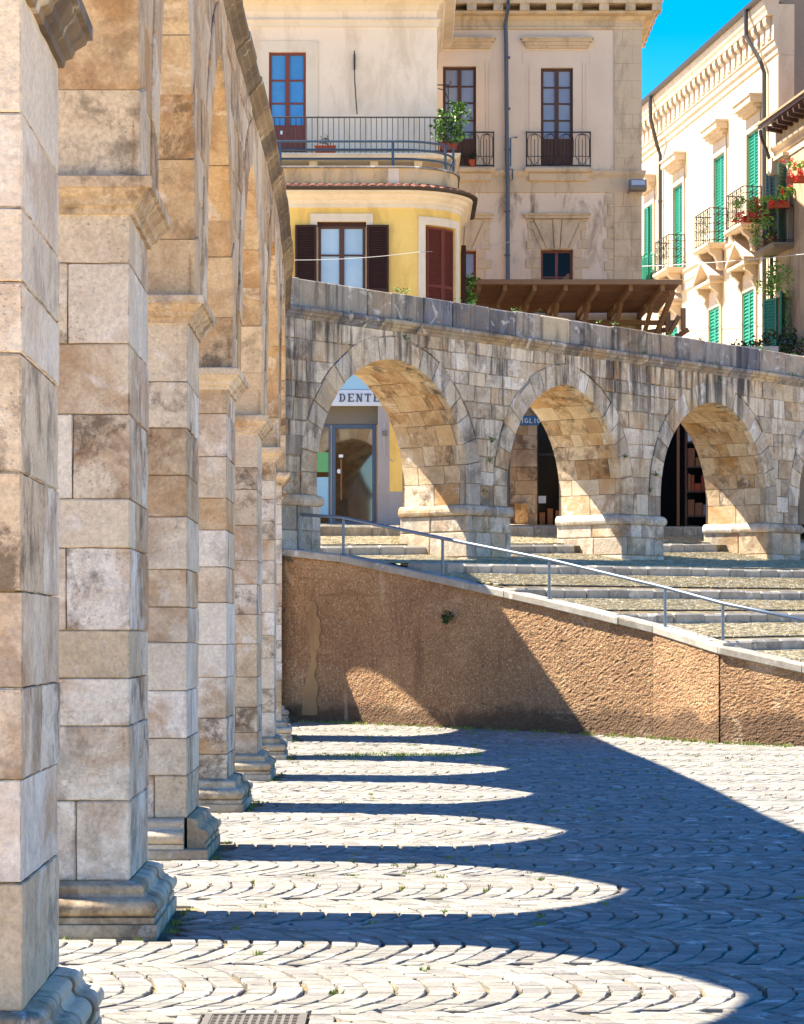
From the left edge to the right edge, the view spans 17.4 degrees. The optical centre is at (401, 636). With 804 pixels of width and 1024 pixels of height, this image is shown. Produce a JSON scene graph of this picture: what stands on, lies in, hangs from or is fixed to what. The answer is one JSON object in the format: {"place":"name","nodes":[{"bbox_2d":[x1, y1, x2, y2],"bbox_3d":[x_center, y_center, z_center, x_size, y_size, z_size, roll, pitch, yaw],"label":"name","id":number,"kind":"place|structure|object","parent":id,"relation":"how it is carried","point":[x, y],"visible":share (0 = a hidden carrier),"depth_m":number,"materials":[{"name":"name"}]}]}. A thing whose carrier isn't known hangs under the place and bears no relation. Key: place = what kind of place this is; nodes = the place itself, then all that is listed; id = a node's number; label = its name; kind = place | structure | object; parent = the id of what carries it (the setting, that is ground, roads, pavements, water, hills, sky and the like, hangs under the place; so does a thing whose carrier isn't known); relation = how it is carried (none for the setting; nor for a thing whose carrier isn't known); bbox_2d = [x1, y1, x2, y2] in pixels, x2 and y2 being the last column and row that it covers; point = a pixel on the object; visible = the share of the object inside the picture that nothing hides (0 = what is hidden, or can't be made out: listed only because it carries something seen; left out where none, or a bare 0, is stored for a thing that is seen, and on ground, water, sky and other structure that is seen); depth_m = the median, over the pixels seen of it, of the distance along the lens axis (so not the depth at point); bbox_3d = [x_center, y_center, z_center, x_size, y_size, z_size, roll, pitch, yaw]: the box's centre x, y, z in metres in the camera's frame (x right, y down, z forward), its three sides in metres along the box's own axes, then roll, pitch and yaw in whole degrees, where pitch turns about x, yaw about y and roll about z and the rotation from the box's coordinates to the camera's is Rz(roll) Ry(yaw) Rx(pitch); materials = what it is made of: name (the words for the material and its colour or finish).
{"place":"outdoors","nodes":[
{"label":"outdoors","id":0,"kind":"place"},
{"bbox_2d":[58,722,803,1023],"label":"cobblestone paving","id":1,"kind":"structure","parent":0,"point":[362,968],"depth_m":16.51,"materials":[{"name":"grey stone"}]},
{"bbox_2d":[201,1013,307,1023],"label":"drain grate","id":2,"kind":"object","parent":1,"relation":"in","point":[255,1018],"visible":1,"depth_m":11.01,"materials":[{"name":"grey metal"}]},
{"bbox_2d":[280,920,361,930],"bbox_3d":[-0.450,1.613,14.600,0.454,0.034,0.454,0,0,0],"label":"manhole cover","id":3,"kind":"object","parent":1,"relation":"on","point":[317,925],"visible":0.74,"depth_m":14.57,"materials":[{"name":"metal"}]},
{"bbox_2d":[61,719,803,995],"bbox_3d":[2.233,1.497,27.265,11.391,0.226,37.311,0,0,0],"label":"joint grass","id":4,"kind":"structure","parent":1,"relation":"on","point":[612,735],"depth_m":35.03,"materials":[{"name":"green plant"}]},
{"bbox_2d":[281,548,803,745],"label":"retaining wall","id":5,"kind":"structure","parent":1,"relation":"on","point":[368,640],"depth_m":41.96,"materials":[{"name":"concrete"}]},
{"bbox_2d":[441,610,453,625],"bbox_3d":[0.730,-0.296,42.479,0.243,0.259,0.186,0,0,0],"label":"wall weed","id":6,"kind":"object","parent":5,"relation":"attached to","point":[445,617],"depth_m":42.48,"materials":[{"name":"green plant"}]},
{"bbox_2d":[297,513,803,640],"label":"handrail","id":7,"kind":"object","parent":5,"relation":"on","point":[550,560],"visible":1,"depth_m":41.53,"materials":[{"name":"grey metal"}]},
{"bbox_2d":[321,543,803,640],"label":"ramp terrace","id":8,"kind":"structure","parent":0,"point":[721,548],"depth_m":44.10,"materials":[{"name":"cobblestone"},{"name":"stone"}]},
{"bbox_2d":[318,525,803,535],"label":"step kerb","id":9,"kind":"structure","parent":8,"relation":"on","point":[332,530],"depth_m":56.47,"materials":[{"name":"stone"}]},
{"bbox_2d":[320,523,803,661],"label":"terrace cobbles","id":10,"kind":"object","parent":8,"relation":"on","point":[709,630],"visible":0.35,"depth_m":47.12,"materials":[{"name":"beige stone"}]},
{"bbox_2d":[321,543,803,554],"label":"step kerb","id":11,"kind":"structure","parent":8,"relation":"on","point":[421,549],"depth_m":51.70,"materials":[{"name":"stone"}]},
{"bbox_2d":[408,563,803,577],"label":"step kerb","id":12,"kind":"structure","parent":8,"relation":"on","point":[569,570],"depth_m":47.05,"materials":[{"name":"stone"}]},
{"bbox_2d":[502,588,803,599],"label":"step kerb","id":13,"kind":"structure","parent":8,"relation":"on","point":[659,594],"depth_m":44.82,"materials":[{"name":"stone"}]},
{"bbox_2d":[614,613,803,622],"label":"step kerb","id":14,"kind":"structure","parent":8,"relation":"on","point":[708,618],"depth_m":42.72,"materials":[{"name":"stone"}]},
{"bbox_2d":[709,638,803,658],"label":"step kerb","id":15,"kind":"structure","parent":8,"relation":"on","point":[770,644],"depth_m":39.87,"materials":[{"name":"stone"}]},
{"bbox_2d":[769,227,776,243],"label":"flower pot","id":16,"kind":"object","parent":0,"point":[775,236],"visible":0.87,"depth_m":68.64,"materials":[{"name":"ceramic"}]},
{"bbox_3d":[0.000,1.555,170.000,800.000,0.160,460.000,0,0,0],"label":"ground","id":17,"kind":"structure","parent":0,"visible":0},
{"bbox_2d":[0,0,803,1023],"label":"aqueduct","id":18,"kind":"object","parent":17,"relation":"on","point":[184,356],"visible":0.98,"depth_m":18.98,"materials":[{"name":"stone"}]},
{"bbox_2d":[394,287,797,532],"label":"aqueduct weeds","id":19,"kind":"object","parent":18,"relation":"on","point":[472,302],"visible":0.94,"depth_m":50.15,"materials":[{"name":"green plant"}]},
{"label":"street","id":20,"kind":"structure","parent":0,"visible":0},
{"bbox_2d":[243,0,460,523],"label":"cream building","id":21,"kind":"structure","parent":20,"relation":"on","point":[349,69],"depth_m":60.00,"materials":[{"name":"paint"}]},
{"bbox_2d":[269,53,305,151],"bbox_3d":[-2.613,-12.174,60.070,0.832,2.275,0.080,0,0,0],"label":"balcony door","id":22,"kind":"structure","parent":21,"relation":"in","point":[287,71],"depth_m":60.08,"materials":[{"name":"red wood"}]},
{"bbox_2d":[314,136,335,152],"bbox_3d":[-1.723,-11.029,59.070,0.484,0.446,0.205,0,0,0],"label":"planter box","id":23,"kind":"object","parent":21,"relation":"on","point":[325,146],"visible":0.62,"depth_m":58.98,"materials":[{"name":"ceramic"}]},
{"bbox_2d":[429,100,472,152],"bbox_3d":[1.091,-11.435,59.062,1.005,1.259,0.544,0,0,0],"label":"planter box","id":24,"kind":"object","parent":21,"relation":"on","point":[457,110],"visible":1,"depth_m":58.98,"materials":[{"name":"ceramic"}]},
{"bbox_2d":[277,140,477,524],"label":"yellow building","id":25,"kind":"structure","parent":20,"relation":"on","point":[334,211],"depth_m":57.06,"materials":[{"name":"paint"}]},
{"bbox_2d":[317,424,330,523],"bbox_3d":[-1.924,-3.517,57.345,0.744,2.193,0.050,0,0,0],"label":"shop window","id":26,"kind":"structure","parent":25,"relation":"in","point":[324,451],"depth_m":57.34,"materials":[{"name":"glass"}]},
{"bbox_2d":[318,226,364,288],"bbox_3d":[-1.306,-7.799,57.084,1.021,2.198,0.072,0,0,0],"label":"window","id":27,"kind":"structure","parent":25,"relation":"in","point":[339,243],"depth_m":57.09,"materials":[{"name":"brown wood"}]},
{"bbox_2d":[332,424,375,523],"bbox_3d":[-1.047,-3.517,57.306,0.978,2.193,0.128,0,0,0],"label":"door","id":28,"kind":"structure","parent":25,"relation":"in","point":[353,445],"depth_m":57.34,"materials":[{"name":"glass"}]},
{"bbox_2d":[320,240,515,259],"bbox_3d":[1.276,-8.983,60.433,2.746,1.859,10.948,0,0,30],"label":"cable","id":29,"kind":"object","parent":25,"relation":"attached to","point":[407,253],"visible":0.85,"depth_m":56.32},
{"bbox_2d":[466,273,480,304],"bbox_3d":[1.510,-5.429,60.456,0.828,5.860,0.919,0,0,0],"label":"tree","id":30,"kind":"object","parent":20,"relation":"on","point":[471,294],"visible":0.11,"depth_m":60.34,"materials":[{"name":"green plant"}]},
{"bbox_2d":[515,503,527,524],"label":"stone block","id":31,"kind":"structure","parent":20,"relation":"on","point":[521,513],"depth_m":65.70,"materials":[{"name":"stone"}]},
{"bbox_2d":[437,0,662,524],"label":"palazzo","id":32,"kind":"structure","parent":20,"relation":"on","point":[549,92],"depth_m":66.00,"materials":[{"name":"paint"}]},
{"bbox_2d":[443,68,475,164],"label":"balcony door","id":33,"kind":"structure","parent":32,"relation":"in","point":[462,87],"depth_m":66.16,"materials":[{"name":"brown wood"}]},
{"bbox_2d":[466,252,475,278],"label":"window","id":34,"kind":"structure","parent":32,"relation":"in","point":[470,256],"depth_m":66.24,"materials":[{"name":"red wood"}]},
{"bbox_2d":[467,151,476,166],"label":"flower pot","id":35,"kind":"object","parent":32,"relation":"on","point":[471,161],"visible":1,"depth_m":65.83,"materials":[{"name":"ceramic"}]},
{"bbox_2d":[519,416,540,424],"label":"street sign","id":36,"kind":"object","parent":32,"relation":"attached to","point":[529,420],"visible":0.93,"depth_m":65.97,"materials":[{"name":"blue metal"}]},
{"bbox_2d":[539,512,544,524],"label":"wooden crate","id":37,"kind":"object","parent":32,"relation":"on","point":[541,518],"visible":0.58,"depth_m":66.05,"materials":[{"name":"brown wood"}]},
{"bbox_2d":[547,508,552,524],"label":"wooden crate","id":38,"kind":"object","parent":32,"relation":"on","point":[549,516],"visible":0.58,"depth_m":66.05,"materials":[{"name":"brown wood"}]},
{"bbox_2d":[541,69,571,164],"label":"balcony door","id":39,"kind":"structure","parent":32,"relation":"in","point":[556,84],"depth_m":66.13,"materials":[{"name":"brown wood"}]},
{"bbox_2d":[541,251,571,278],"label":"window","id":40,"kind":"structure","parent":32,"relation":"in","point":[554,264],"depth_m":66.24,"materials":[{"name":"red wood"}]},
{"bbox_2d":[466,279,689,336],"bbox_3d":[4.226,-7.463,63.915,5.867,1.876,4.010,0,0,0],"label":"wooden canopy","id":41,"kind":"object","parent":32,"relation":"attached to","point":[641,298],"visible":0.56,"depth_m":63.59,"materials":[{"name":"brown wood"}]},
{"bbox_2d":[628,179,646,193],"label":"floodlight","id":42,"kind":"object","parent":32,"relation":"attached to","point":[637,185],"visible":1,"depth_m":65.52,"materials":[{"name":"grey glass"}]},
{"bbox_2d":[660,346,777,525],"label":"shop","id":43,"kind":"structure","parent":20,"relation":"on","point":[676,495],"depth_m":65.05,"materials":[{"name":"grey paint"}]},
{"bbox_2d":[687,474,690,490],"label":"boxed goods","id":44,"kind":"object","parent":43,"relation":"in","point":[688,482],"visible":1,"depth_m":64.03},
{"bbox_2d":[687,500,693,514],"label":"boxed goods","id":45,"kind":"object","parent":43,"relation":"in","point":[690,507],"visible":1,"depth_m":64.06},
{"bbox_2d":[687,448,694,465],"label":"boxed goods","id":46,"kind":"object","parent":43,"relation":"in","point":[690,456],"visible":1,"depth_m":64.09},
{"bbox_2d":[691,475,693,490],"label":"boxed goods","id":47,"kind":"object","parent":43,"relation":"in","point":[692,482],"visible":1,"depth_m":64.06,"materials":[{"name":"cardboard"}]},
{"bbox_2d":[694,483,700,490],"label":"boxed goods","id":48,"kind":"object","parent":43,"relation":"in","point":[697,486],"visible":1,"depth_m":64.10,"materials":[{"name":"cardboard"}]},
{"bbox_2d":[695,457,699,465],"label":"boxed goods","id":49,"kind":"object","parent":43,"relation":"in","point":[697,461],"visible":0.9,"depth_m":64.03},
{"bbox_2d":[694,503,702,514],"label":"boxed goods","id":50,"kind":"object","parent":43,"relation":"in","point":[698,508],"visible":1,"depth_m":64.02},
{"bbox_2d":[700,475,705,490],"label":"boxed goods","id":51,"kind":"object","parent":43,"relation":"in","point":[702,482],"visible":0.66,"depth_m":64.10,"materials":[{"name":"cardboard"}]},
{"bbox_2d":[703,504,705,514],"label":"boxed goods","id":52,"kind":"object","parent":43,"relation":"in","point":[704,509],"visible":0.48,"depth_m":64.02},
{"bbox_2d":[642,0,803,345],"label":"shuttered building","id":53,"kind":"structure","parent":20,"relation":"on","point":[708,105],"depth_m":75.73,"materials":[{"name":"beige paint"}]},
{"bbox_2d":[642,254,803,266],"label":"cable","id":54,"kind":"object","parent":53,"relation":"attached to","point":[727,261],"visible":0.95,"depth_m":70.94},
{"bbox_2d":[753,90,803,355],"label":"flower house","id":55,"kind":"structure","parent":20,"relation":"on","point":[785,121],"depth_m":68.36,"materials":[{"name":"beige paint"}]},
{"bbox_2d":[730,198,770,223],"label":"geranium box","id":56,"kind":"object","parent":55,"relation":"attached to","point":[744,218],"visible":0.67,"depth_m":69.77,"materials":[{"name":"ceramic"}]},
{"bbox_2d":[735,196,776,219],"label":"geranium box","id":57,"kind":"object","parent":55,"relation":"attached to","point":[752,214],"visible":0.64,"depth_m":69.16,"materials":[{"name":"ceramic"}]},
{"bbox_2d":[748,208,773,246],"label":"balcony creeper","id":58,"kind":"object","parent":55,"relation":"attached to","point":[755,243],"visible":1,"depth_m":68.65,"materials":[{"name":"green plant"}]},
{"bbox_2d":[756,254,793,341],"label":"creeper","id":59,"kind":"object","parent":55,"relation":"hanging from","point":[771,282],"visible":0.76,"depth_m":68.73,"materials":[{"name":"green plant"}]},
{"bbox_2d":[757,185,795,210],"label":"geranium box","id":60,"kind":"object","parent":55,"relation":"attached to","point":[773,203],"visible":1,"depth_m":68.04,"materials":[{"name":"ceramic"}]},
{"bbox_2d":[780,158,803,182],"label":"geranium box","id":61,"kind":"object","parent":55,"relation":"attached to","point":[797,178],"visible":1,"depth_m":66.64,"materials":[{"name":"ceramic"}]},
{"bbox_2d":[797,465,803,527],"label":"terrace block","id":62,"kind":"structure","parent":20,"relation":"on","point":[800,506],"depth_m":61.36,"materials":[{"name":"beige stone"}]},
{"bbox_2d":[730,324,803,354],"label":"dark bush","id":63,"kind":"object","parent":62,"relation":"on","point":[784,344],"visible":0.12,"depth_m":66.67,"materials":[{"name":"green plant"}]}
]}

